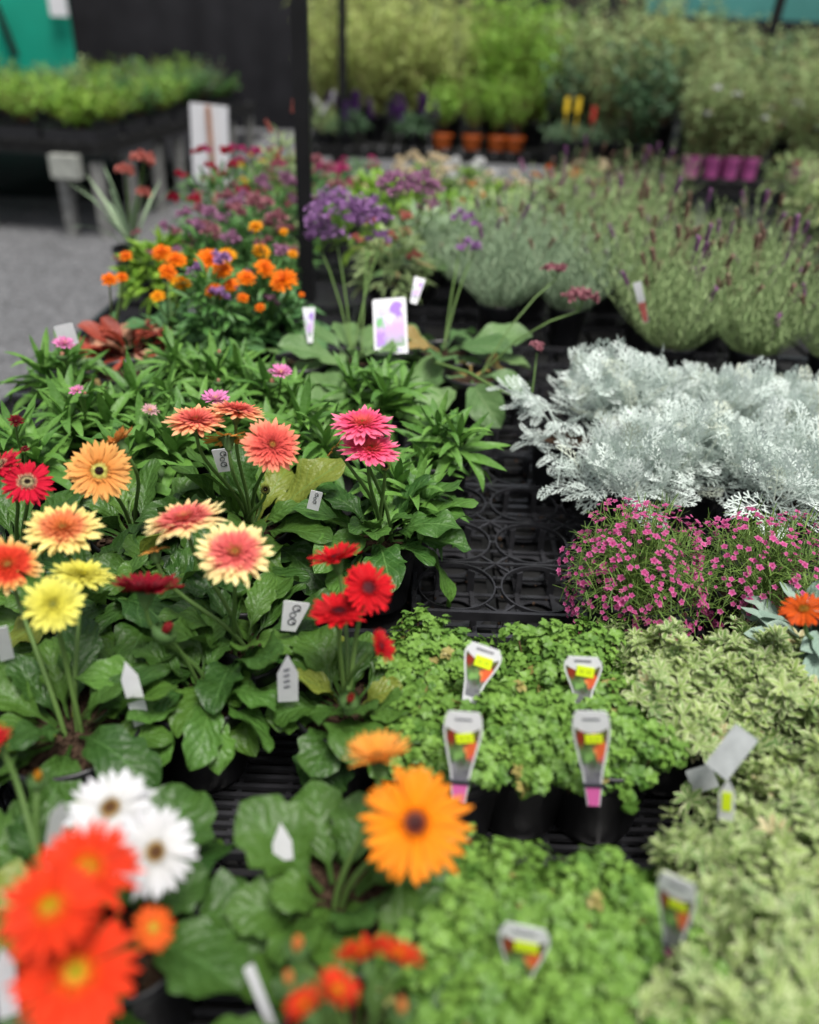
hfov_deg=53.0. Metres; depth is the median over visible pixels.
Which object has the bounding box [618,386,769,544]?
silver foliage plant
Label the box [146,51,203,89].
seedling clump
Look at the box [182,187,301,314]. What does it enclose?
flowering plant
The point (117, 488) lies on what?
gerbera plant
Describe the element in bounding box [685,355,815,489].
silver foliage plant
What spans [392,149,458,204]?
flowering plant
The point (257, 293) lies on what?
flowering plant
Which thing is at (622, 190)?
flowering plant
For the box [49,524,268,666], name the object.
gerbera plant
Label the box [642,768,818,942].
variegated plant
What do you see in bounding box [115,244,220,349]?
calendula plant
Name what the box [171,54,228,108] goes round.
seedling clump
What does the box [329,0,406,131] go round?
potted shrub
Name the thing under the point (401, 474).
strawflower plant
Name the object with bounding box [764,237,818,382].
lavender plant
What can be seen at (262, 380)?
strawflower plant
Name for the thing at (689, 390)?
silver foliage plant
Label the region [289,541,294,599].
lattice tray
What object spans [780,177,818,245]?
flowering plant
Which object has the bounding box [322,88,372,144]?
flowering plant
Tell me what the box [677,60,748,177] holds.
magenta potted shrub
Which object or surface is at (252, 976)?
plant tag
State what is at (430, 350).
sea lavender plant
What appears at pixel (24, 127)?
seedling clump
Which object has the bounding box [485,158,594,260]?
flowering plant
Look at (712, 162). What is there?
magenta potted shrub
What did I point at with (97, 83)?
seedling clump
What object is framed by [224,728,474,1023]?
gerbera plant
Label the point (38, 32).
green panel
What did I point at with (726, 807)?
plant tag
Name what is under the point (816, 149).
magenta potted shrub
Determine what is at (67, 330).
plant tag
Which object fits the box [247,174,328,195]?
lattice tray
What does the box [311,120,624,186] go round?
display bench
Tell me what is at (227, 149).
flowering plant
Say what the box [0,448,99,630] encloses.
gerbera plant
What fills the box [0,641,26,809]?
lattice tray
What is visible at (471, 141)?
orange potted plant
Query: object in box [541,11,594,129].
potted shrub
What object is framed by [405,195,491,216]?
lattice tray
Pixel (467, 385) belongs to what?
sea lavender plant
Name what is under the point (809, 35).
potted shrub
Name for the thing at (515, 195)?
lattice tray
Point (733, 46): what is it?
potted shrub
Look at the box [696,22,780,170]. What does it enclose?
potted shrub
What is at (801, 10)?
teal cloth
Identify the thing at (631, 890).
leaf plant
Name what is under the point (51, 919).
gerbera plant
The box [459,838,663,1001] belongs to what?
leaf plant
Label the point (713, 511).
growing tray
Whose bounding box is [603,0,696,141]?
potted shrub
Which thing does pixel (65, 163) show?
display bench
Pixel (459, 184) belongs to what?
lattice tray
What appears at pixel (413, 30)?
potted shrub
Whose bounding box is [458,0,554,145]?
potted shrub
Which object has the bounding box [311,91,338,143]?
flowering plant
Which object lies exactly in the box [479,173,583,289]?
lavender plant
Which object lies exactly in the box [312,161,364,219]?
flowering plant
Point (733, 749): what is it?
plant tag
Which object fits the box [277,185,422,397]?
sea lavender plant
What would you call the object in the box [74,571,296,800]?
gerbera plant
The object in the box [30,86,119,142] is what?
seedling clump
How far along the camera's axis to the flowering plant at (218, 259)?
1.74 m
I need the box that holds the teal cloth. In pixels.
[644,0,818,21]
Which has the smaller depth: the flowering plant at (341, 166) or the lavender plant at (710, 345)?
the lavender plant at (710, 345)
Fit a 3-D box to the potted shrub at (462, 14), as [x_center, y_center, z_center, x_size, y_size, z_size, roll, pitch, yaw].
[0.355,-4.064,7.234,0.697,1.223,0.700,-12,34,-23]
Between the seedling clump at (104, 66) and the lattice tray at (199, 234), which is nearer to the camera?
the lattice tray at (199, 234)
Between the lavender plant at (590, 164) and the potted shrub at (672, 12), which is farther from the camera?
the potted shrub at (672, 12)
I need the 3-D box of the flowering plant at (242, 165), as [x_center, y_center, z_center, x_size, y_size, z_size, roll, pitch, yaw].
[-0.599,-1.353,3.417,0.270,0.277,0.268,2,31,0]
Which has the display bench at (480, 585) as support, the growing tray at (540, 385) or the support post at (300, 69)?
the growing tray at (540, 385)
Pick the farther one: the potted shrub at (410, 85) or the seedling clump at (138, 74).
the seedling clump at (138, 74)
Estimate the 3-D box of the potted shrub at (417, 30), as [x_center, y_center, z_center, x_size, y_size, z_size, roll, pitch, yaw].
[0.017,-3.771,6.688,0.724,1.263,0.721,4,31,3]
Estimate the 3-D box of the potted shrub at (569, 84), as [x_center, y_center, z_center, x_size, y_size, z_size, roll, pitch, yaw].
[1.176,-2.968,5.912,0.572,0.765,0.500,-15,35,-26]
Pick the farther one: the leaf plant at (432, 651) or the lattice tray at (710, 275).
the lattice tray at (710, 275)
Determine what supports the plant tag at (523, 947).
in the leaf plant at (477, 894)
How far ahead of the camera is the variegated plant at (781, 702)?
0.89 m
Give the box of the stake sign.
[190,102,229,207]
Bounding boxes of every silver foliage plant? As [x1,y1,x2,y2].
[486,374,595,501]
[543,335,699,480]
[546,404,730,555]
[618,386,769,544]
[622,357,742,424]
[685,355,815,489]
[689,395,818,567]
[750,364,818,459]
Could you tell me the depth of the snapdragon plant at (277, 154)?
2.70 m
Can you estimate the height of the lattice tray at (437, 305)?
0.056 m
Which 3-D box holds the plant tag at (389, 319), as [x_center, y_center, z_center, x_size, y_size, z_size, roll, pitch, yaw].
[-0.041,-0.394,1.739,0.072,0.120,0.003,-3,-3,9]
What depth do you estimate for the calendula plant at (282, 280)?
1.80 m
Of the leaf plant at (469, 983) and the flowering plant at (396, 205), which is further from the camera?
the flowering plant at (396, 205)
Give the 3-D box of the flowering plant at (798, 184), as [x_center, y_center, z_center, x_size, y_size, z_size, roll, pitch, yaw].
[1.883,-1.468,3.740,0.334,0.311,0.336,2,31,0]
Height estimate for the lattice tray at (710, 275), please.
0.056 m
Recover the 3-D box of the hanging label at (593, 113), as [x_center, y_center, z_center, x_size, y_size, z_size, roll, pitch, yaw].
[1.198,-2.522,5.401,0.030,0.265,0.008,2,31,0]
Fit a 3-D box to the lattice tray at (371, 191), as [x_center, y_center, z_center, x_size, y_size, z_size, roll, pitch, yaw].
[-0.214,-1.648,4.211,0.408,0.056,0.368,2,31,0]
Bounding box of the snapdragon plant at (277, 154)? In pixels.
[252,99,315,268]
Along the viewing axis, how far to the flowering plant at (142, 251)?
2.13 m
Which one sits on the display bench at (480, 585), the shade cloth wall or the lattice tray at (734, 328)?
the lattice tray at (734, 328)
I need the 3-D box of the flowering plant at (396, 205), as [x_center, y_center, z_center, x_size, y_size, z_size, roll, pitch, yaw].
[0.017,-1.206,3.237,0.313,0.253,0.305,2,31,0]
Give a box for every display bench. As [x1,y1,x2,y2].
[0,92,255,239]
[0,181,818,1023]
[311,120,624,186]
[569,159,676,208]
[612,122,815,228]
[717,205,818,322]
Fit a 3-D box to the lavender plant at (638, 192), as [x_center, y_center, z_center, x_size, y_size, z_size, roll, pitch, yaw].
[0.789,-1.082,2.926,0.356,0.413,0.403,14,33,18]
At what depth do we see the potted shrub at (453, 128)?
6.17 m
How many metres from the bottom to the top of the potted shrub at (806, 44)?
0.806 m
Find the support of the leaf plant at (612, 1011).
on the lattice tray
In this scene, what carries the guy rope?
attached to the green panel
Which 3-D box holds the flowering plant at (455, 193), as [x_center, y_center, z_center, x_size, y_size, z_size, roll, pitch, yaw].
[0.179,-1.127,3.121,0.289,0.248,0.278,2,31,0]
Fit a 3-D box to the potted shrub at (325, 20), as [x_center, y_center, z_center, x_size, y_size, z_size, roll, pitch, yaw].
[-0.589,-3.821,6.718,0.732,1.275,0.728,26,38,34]
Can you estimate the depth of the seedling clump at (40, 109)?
6.57 m
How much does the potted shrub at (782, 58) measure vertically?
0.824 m
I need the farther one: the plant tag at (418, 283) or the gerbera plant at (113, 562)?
the plant tag at (418, 283)
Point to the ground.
(44, 316)
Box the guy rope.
[0,8,19,57]
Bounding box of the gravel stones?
[0,197,220,396]
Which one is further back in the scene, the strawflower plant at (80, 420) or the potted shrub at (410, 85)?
the potted shrub at (410, 85)
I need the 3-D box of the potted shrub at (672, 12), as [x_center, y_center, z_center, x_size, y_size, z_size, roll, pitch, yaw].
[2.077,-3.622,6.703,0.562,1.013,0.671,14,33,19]
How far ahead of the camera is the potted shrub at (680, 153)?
5.62 m
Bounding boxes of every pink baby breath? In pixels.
[554,491,728,648]
[679,494,818,639]
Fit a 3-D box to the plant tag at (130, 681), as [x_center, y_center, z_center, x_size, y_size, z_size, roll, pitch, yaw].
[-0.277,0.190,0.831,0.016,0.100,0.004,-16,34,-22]
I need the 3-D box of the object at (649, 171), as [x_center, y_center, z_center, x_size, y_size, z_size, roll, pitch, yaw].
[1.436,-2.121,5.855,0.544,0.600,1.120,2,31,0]
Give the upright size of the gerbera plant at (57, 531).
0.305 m
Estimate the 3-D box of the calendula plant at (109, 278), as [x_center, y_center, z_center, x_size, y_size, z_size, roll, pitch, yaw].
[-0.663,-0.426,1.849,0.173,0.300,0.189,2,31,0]
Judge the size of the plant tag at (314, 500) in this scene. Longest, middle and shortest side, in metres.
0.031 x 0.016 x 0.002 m
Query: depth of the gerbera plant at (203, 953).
0.64 m
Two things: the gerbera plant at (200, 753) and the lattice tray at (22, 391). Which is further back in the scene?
the lattice tray at (22, 391)
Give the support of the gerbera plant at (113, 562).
on the lattice tray at (238, 854)
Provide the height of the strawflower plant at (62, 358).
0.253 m
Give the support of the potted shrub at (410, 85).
on the display bench at (390, 143)
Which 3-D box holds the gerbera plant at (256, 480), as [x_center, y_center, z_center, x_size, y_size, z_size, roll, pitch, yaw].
[-0.231,-0.028,1.172,0.329,0.345,0.342,2,31,0]
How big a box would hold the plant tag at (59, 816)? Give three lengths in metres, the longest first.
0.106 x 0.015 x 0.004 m
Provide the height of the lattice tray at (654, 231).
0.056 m
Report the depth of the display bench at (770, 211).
3.89 m
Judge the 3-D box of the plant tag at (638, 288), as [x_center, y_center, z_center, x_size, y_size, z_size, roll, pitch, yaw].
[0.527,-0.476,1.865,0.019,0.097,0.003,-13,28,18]
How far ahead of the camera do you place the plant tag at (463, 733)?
0.76 m
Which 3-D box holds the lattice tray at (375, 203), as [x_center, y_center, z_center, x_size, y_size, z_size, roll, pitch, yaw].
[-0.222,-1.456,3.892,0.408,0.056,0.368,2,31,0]
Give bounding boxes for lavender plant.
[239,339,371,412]
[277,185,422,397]
[352,207,531,387]
[366,165,450,304]
[398,174,509,285]
[409,182,532,315]
[414,262,599,427]
[429,179,590,332]
[463,178,609,319]
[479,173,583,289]
[508,146,609,261]
[509,189,648,346]
[542,176,644,286]
[543,135,628,239]
[549,174,675,321]
[586,146,683,265]
[587,177,746,349]
[592,208,790,383]
[604,137,703,236]
[610,175,714,290]
[627,188,754,326]
[647,202,800,353]
[677,214,818,379]
[680,185,818,325]
[715,210,818,343]
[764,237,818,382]
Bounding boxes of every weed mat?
[0,130,266,202]
[542,156,818,332]
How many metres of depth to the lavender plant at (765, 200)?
2.36 m
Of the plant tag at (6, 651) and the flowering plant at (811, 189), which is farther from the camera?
the flowering plant at (811, 189)
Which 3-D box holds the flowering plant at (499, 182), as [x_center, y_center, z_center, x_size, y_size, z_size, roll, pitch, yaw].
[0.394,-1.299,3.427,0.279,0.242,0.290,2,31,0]
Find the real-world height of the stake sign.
1.010 m
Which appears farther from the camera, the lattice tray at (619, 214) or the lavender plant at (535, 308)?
the lattice tray at (619, 214)
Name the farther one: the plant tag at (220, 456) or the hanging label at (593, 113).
the hanging label at (593, 113)
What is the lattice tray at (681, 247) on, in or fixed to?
on the display bench at (480, 585)
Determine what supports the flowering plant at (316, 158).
on the lattice tray at (333, 261)
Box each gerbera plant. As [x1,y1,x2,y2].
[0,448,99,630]
[0,502,194,664]
[0,535,190,839]
[0,726,181,1023]
[0,767,252,1023]
[18,426,243,563]
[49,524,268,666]
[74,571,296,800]
[96,504,309,639]
[132,498,345,756]
[135,399,345,595]
[214,881,509,1023]
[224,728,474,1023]
[265,541,424,799]
[290,404,478,615]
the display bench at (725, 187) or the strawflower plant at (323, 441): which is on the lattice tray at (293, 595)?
the strawflower plant at (323, 441)
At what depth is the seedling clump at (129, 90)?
6.93 m
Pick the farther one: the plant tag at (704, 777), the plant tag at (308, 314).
the plant tag at (308, 314)
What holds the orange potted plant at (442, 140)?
on the display bench at (390, 143)
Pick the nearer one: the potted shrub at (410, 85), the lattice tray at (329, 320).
the lattice tray at (329, 320)
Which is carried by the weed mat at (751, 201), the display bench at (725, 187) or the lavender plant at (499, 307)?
the display bench at (725, 187)
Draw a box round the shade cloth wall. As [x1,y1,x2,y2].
[68,0,818,135]
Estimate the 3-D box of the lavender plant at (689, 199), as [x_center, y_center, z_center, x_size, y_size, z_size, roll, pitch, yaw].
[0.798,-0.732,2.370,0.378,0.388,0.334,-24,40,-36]
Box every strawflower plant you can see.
[0,327,113,419]
[0,393,72,529]
[22,364,135,484]
[65,350,188,451]
[76,391,219,524]
[133,324,233,402]
[149,371,257,495]
[174,331,291,416]
[223,349,324,436]
[233,374,366,504]
[312,347,444,475]
[346,446,468,585]
[390,390,511,499]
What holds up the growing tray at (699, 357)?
on the display bench at (480, 585)
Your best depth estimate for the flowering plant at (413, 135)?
6.18 m
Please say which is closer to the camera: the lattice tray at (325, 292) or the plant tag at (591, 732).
the plant tag at (591, 732)
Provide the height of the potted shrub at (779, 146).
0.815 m
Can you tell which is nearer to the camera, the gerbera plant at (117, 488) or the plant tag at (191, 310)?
the gerbera plant at (117, 488)
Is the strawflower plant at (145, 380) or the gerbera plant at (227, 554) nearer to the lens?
the gerbera plant at (227, 554)
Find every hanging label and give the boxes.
[564,97,569,123]
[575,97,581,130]
[590,106,596,138]
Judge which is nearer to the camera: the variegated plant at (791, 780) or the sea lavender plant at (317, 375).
the variegated plant at (791, 780)
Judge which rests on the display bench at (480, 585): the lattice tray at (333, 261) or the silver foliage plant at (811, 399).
the lattice tray at (333, 261)
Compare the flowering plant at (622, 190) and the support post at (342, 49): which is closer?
the flowering plant at (622, 190)
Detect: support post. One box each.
[290,0,315,314]
[338,0,347,177]
[709,0,785,253]
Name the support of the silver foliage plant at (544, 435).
in the growing tray at (500, 457)
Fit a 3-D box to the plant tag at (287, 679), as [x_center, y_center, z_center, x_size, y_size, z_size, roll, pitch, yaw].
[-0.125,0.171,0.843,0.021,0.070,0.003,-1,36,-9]
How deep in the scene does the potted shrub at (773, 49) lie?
6.61 m
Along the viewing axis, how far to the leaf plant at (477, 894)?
0.65 m
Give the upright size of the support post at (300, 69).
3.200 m
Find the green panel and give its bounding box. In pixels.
[0,0,77,91]
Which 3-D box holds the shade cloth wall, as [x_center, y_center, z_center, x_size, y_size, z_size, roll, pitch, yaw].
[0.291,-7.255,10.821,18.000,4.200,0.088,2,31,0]
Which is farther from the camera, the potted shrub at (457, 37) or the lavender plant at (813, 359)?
the potted shrub at (457, 37)
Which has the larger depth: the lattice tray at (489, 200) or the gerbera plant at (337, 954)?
the lattice tray at (489, 200)
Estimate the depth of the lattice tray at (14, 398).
1.79 m
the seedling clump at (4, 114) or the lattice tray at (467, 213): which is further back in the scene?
the seedling clump at (4, 114)
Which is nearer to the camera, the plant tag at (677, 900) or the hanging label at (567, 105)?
the plant tag at (677, 900)
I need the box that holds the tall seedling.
[60,54,89,110]
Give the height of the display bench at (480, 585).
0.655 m
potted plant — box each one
[422,72,472,148]
[451,63,502,149]
[477,76,523,150]
[497,62,546,151]
[539,121,577,172]
[577,122,621,173]
[598,119,633,174]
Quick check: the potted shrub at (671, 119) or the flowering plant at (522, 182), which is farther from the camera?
the potted shrub at (671, 119)
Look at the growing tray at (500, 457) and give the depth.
1.64 m
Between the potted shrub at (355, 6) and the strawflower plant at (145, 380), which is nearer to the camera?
the strawflower plant at (145, 380)
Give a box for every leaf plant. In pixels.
[69,316,170,371]
[80,355,165,405]
[358,673,540,844]
[374,603,513,714]
[377,954,606,1023]
[395,822,598,994]
[454,673,621,840]
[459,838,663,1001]
[492,969,635,1023]
[497,613,626,697]
[536,845,710,1006]
[543,666,698,844]
[596,958,742,1023]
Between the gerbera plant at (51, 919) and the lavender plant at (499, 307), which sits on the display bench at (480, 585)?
the lavender plant at (499, 307)
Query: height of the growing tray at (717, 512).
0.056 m
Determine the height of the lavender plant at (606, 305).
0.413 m
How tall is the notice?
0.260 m
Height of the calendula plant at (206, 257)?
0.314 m
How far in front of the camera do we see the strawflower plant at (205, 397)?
1.37 m
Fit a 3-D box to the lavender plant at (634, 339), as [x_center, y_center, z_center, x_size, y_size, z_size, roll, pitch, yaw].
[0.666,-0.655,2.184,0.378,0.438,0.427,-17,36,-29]
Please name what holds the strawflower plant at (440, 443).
in the growing tray at (504, 524)
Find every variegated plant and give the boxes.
[594,940,797,1023]
[600,615,775,796]
[636,864,818,1023]
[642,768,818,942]
[660,614,818,790]
[670,721,818,857]
[741,858,818,1023]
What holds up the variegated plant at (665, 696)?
in the lattice tray at (643, 830)
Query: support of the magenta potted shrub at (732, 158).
on the display bench at (725, 187)
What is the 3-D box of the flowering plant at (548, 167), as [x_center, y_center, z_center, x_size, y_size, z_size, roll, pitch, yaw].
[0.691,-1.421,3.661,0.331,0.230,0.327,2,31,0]
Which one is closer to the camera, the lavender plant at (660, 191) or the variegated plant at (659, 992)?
the variegated plant at (659, 992)
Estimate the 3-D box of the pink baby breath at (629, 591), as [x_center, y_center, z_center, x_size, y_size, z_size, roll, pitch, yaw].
[0.305,0.092,1.090,0.220,0.261,0.221,2,31,0]
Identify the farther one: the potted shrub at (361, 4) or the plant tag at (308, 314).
the potted shrub at (361, 4)
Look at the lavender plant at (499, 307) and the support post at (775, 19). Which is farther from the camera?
the support post at (775, 19)
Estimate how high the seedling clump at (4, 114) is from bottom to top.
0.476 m
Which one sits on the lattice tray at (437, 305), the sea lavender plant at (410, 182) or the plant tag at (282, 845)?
the sea lavender plant at (410, 182)
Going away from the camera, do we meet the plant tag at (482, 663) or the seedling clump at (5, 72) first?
the plant tag at (482, 663)
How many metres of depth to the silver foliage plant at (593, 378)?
1.51 m
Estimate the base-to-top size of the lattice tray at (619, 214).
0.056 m
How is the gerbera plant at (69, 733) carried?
on the lattice tray at (238, 854)
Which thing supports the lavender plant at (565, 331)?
on the display bench at (480, 585)
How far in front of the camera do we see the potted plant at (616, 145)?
5.38 m
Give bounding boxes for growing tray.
[412,483,728,640]
[417,403,595,509]
[444,346,617,421]
[616,350,807,390]
[701,494,818,589]
[711,479,818,518]
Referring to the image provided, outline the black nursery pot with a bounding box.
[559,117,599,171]
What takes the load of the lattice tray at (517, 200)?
on the display bench at (480, 585)
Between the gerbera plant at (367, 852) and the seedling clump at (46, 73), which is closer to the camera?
the gerbera plant at (367, 852)
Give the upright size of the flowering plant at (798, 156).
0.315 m
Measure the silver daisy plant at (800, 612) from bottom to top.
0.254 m
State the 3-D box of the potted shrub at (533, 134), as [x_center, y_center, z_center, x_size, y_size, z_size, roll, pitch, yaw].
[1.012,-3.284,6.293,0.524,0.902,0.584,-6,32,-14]
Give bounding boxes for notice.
[48,0,68,16]
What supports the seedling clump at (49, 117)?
on the display bench at (65, 163)
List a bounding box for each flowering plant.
[109,225,206,320]
[153,204,248,328]
[164,249,254,358]
[165,144,259,278]
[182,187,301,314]
[190,143,295,266]
[225,170,331,295]
[226,242,307,362]
[237,151,290,218]
[262,153,346,257]
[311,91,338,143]
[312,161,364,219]
[314,175,370,241]
[316,162,432,278]
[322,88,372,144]
[329,154,381,197]
[347,210,435,317]
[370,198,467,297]
[374,171,448,239]
[388,92,439,147]
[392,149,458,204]
[424,182,491,242]
[435,155,501,206]
[439,177,537,275]
[473,169,534,228]
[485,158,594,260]
[531,163,603,220]
[565,159,619,204]
[577,170,645,242]
[757,145,818,217]
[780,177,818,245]
[781,161,818,224]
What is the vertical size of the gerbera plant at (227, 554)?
0.310 m
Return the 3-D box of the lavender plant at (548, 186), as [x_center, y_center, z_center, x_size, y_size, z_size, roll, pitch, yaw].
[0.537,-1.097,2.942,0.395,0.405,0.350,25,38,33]
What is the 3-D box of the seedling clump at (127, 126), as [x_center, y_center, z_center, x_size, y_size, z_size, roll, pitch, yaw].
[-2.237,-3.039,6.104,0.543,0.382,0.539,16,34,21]
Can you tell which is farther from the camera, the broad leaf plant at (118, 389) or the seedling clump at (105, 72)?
the seedling clump at (105, 72)
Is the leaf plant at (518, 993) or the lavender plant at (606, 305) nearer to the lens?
the leaf plant at (518, 993)
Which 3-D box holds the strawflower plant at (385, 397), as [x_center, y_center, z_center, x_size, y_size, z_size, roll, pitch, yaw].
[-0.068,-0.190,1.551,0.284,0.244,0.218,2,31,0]
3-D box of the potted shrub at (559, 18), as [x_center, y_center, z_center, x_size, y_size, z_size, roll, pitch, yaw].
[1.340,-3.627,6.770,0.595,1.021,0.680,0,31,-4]
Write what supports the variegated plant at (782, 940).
on the lattice tray
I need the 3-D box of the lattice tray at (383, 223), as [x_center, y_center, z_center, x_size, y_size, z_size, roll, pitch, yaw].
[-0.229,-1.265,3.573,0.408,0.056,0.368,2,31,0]
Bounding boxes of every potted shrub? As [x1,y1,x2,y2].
[282,0,377,130]
[287,0,363,139]
[308,0,366,122]
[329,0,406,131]
[334,0,411,113]
[337,0,413,141]
[368,0,455,133]
[376,0,444,125]
[377,0,460,142]
[417,0,496,144]
[417,0,499,115]
[418,15,475,132]
[457,0,521,128]
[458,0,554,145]
[463,0,547,113]
[504,0,580,135]
[506,0,568,111]
[508,15,576,148]
[536,37,623,137]
[540,2,609,126]
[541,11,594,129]
[549,0,644,136]
[555,12,626,134]
[577,10,664,139]
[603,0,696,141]
[603,36,696,175]
[633,0,708,65]
[633,0,728,152]
[638,44,695,123]
[665,14,743,156]
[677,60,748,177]
[682,15,759,102]
[693,58,762,178]
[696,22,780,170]
[704,11,770,140]
[712,60,784,178]
[730,28,813,157]
[731,23,795,97]
[733,58,809,179]
[758,30,818,173]
[761,20,818,150]
[781,61,818,181]
[788,31,818,151]
[790,23,818,97]
[793,78,818,181]
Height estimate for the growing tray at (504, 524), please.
0.056 m
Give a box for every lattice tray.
[0,394,67,489]
[0,627,375,868]
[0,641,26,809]
[13,348,93,408]
[76,297,232,336]
[123,264,186,307]
[179,241,244,273]
[188,218,277,246]
[189,867,265,1023]
[207,201,293,226]
[228,187,323,209]
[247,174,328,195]
[265,270,389,323]
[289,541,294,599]
[294,303,357,347]
[296,244,397,280]
[314,208,403,232]
[316,190,405,214]
[319,225,400,253]
[326,177,404,198]
[380,629,717,876]
[399,227,488,257]
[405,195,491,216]
[406,208,499,235]
[407,278,525,327]
[408,182,487,202]
[485,183,564,204]
[489,196,549,219]
[526,281,633,333]
[594,202,671,224]
[595,216,691,244]
[628,258,739,293]
[638,236,715,266]
[644,289,793,340]
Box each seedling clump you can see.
[0,54,42,119]
[0,59,22,110]
[0,59,62,139]
[0,76,62,113]
[1,64,46,99]
[15,74,94,123]
[18,64,74,85]
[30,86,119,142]
[32,59,92,99]
[45,61,118,116]
[68,74,146,134]
[69,66,118,100]
[86,55,142,98]
[87,77,139,110]
[102,74,170,127]
[105,54,166,102]
[110,58,163,87]
[127,66,193,121]
[134,67,178,101]
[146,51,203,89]
[155,66,213,107]
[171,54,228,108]
[192,70,243,107]
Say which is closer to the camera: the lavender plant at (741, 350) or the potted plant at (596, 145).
the lavender plant at (741, 350)
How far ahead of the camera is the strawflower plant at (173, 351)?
1.61 m
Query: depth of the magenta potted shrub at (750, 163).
4.94 m
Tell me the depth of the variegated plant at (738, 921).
0.63 m
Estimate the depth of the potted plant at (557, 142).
5.38 m
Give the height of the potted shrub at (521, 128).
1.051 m
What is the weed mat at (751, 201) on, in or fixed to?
on the ground
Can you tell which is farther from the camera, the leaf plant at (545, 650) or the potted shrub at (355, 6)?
the potted shrub at (355, 6)
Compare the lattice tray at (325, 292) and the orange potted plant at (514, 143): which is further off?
the orange potted plant at (514, 143)
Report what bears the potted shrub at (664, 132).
on the display bench at (725, 187)
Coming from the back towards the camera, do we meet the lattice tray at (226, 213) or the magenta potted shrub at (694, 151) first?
the magenta potted shrub at (694, 151)
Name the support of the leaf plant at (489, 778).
on the lattice tray at (643, 830)
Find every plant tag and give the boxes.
[0,626,14,661]
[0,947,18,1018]
[43,802,69,866]
[54,323,78,346]
[121,661,147,726]
[187,275,197,312]
[212,448,229,471]
[244,964,276,1023]
[272,822,292,860]
[277,655,297,701]
[281,601,309,631]
[302,307,314,342]
[307,490,322,510]
[372,297,407,355]
[410,276,424,303]
[444,711,482,802]
[462,641,501,703]
[499,922,549,978]
[564,656,601,702]
[572,711,609,805]
[633,281,648,322]
[657,871,695,959]
[686,765,718,791]
[705,724,757,779]
[718,780,734,821]
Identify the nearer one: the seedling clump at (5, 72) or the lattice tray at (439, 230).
the lattice tray at (439, 230)
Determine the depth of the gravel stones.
5.41 m
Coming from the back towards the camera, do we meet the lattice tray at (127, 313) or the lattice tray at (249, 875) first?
the lattice tray at (127, 313)
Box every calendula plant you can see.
[79,250,131,362]
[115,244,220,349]
[164,248,282,363]
[226,220,330,359]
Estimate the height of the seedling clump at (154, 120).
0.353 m
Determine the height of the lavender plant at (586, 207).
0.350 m
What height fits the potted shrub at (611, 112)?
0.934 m
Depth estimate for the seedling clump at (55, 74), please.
6.93 m
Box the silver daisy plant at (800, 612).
[741,580,818,748]
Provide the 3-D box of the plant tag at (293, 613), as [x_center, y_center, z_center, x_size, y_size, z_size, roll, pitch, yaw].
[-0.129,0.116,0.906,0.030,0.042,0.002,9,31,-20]
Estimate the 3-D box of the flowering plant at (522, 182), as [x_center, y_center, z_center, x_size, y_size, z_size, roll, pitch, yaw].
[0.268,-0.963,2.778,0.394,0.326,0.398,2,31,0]
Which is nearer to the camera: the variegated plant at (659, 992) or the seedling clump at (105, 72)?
the variegated plant at (659, 992)
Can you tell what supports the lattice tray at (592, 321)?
on the display bench at (480, 585)
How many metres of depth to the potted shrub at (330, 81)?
6.21 m
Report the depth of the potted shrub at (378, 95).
6.23 m
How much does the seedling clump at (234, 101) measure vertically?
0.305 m
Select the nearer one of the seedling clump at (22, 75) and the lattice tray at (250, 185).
the lattice tray at (250, 185)
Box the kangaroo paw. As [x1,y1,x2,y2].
[68,149,193,285]
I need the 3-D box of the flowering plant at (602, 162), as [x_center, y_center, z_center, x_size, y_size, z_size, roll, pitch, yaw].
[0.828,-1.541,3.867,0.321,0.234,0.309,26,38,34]
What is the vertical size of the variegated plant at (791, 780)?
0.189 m
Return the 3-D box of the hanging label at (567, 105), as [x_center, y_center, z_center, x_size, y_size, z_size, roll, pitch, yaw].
[1.021,-2.569,5.377,0.030,0.265,0.008,2,31,0]
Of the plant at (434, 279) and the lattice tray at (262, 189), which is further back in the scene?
the lattice tray at (262, 189)
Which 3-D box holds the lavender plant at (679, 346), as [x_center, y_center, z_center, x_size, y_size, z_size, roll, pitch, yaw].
[0.628,-0.487,1.922,0.404,0.417,0.393,-10,33,-19]
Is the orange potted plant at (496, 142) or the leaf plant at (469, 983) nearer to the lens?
the leaf plant at (469, 983)
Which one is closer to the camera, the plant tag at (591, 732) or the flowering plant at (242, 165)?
the plant tag at (591, 732)
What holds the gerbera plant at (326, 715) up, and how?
on the lattice tray at (238, 854)
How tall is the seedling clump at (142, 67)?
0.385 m
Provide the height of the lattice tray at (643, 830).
0.056 m
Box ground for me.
[0,128,692,857]
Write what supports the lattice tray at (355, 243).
on the display bench at (480, 585)
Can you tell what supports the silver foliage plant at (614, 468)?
in the growing tray at (504, 524)
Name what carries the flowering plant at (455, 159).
on the lattice tray at (489, 200)
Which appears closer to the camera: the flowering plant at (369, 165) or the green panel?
the flowering plant at (369, 165)
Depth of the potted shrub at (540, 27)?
7.12 m
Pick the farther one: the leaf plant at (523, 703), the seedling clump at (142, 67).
the seedling clump at (142, 67)
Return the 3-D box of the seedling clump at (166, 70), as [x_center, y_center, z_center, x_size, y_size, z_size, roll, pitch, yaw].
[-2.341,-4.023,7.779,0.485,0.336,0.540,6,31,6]

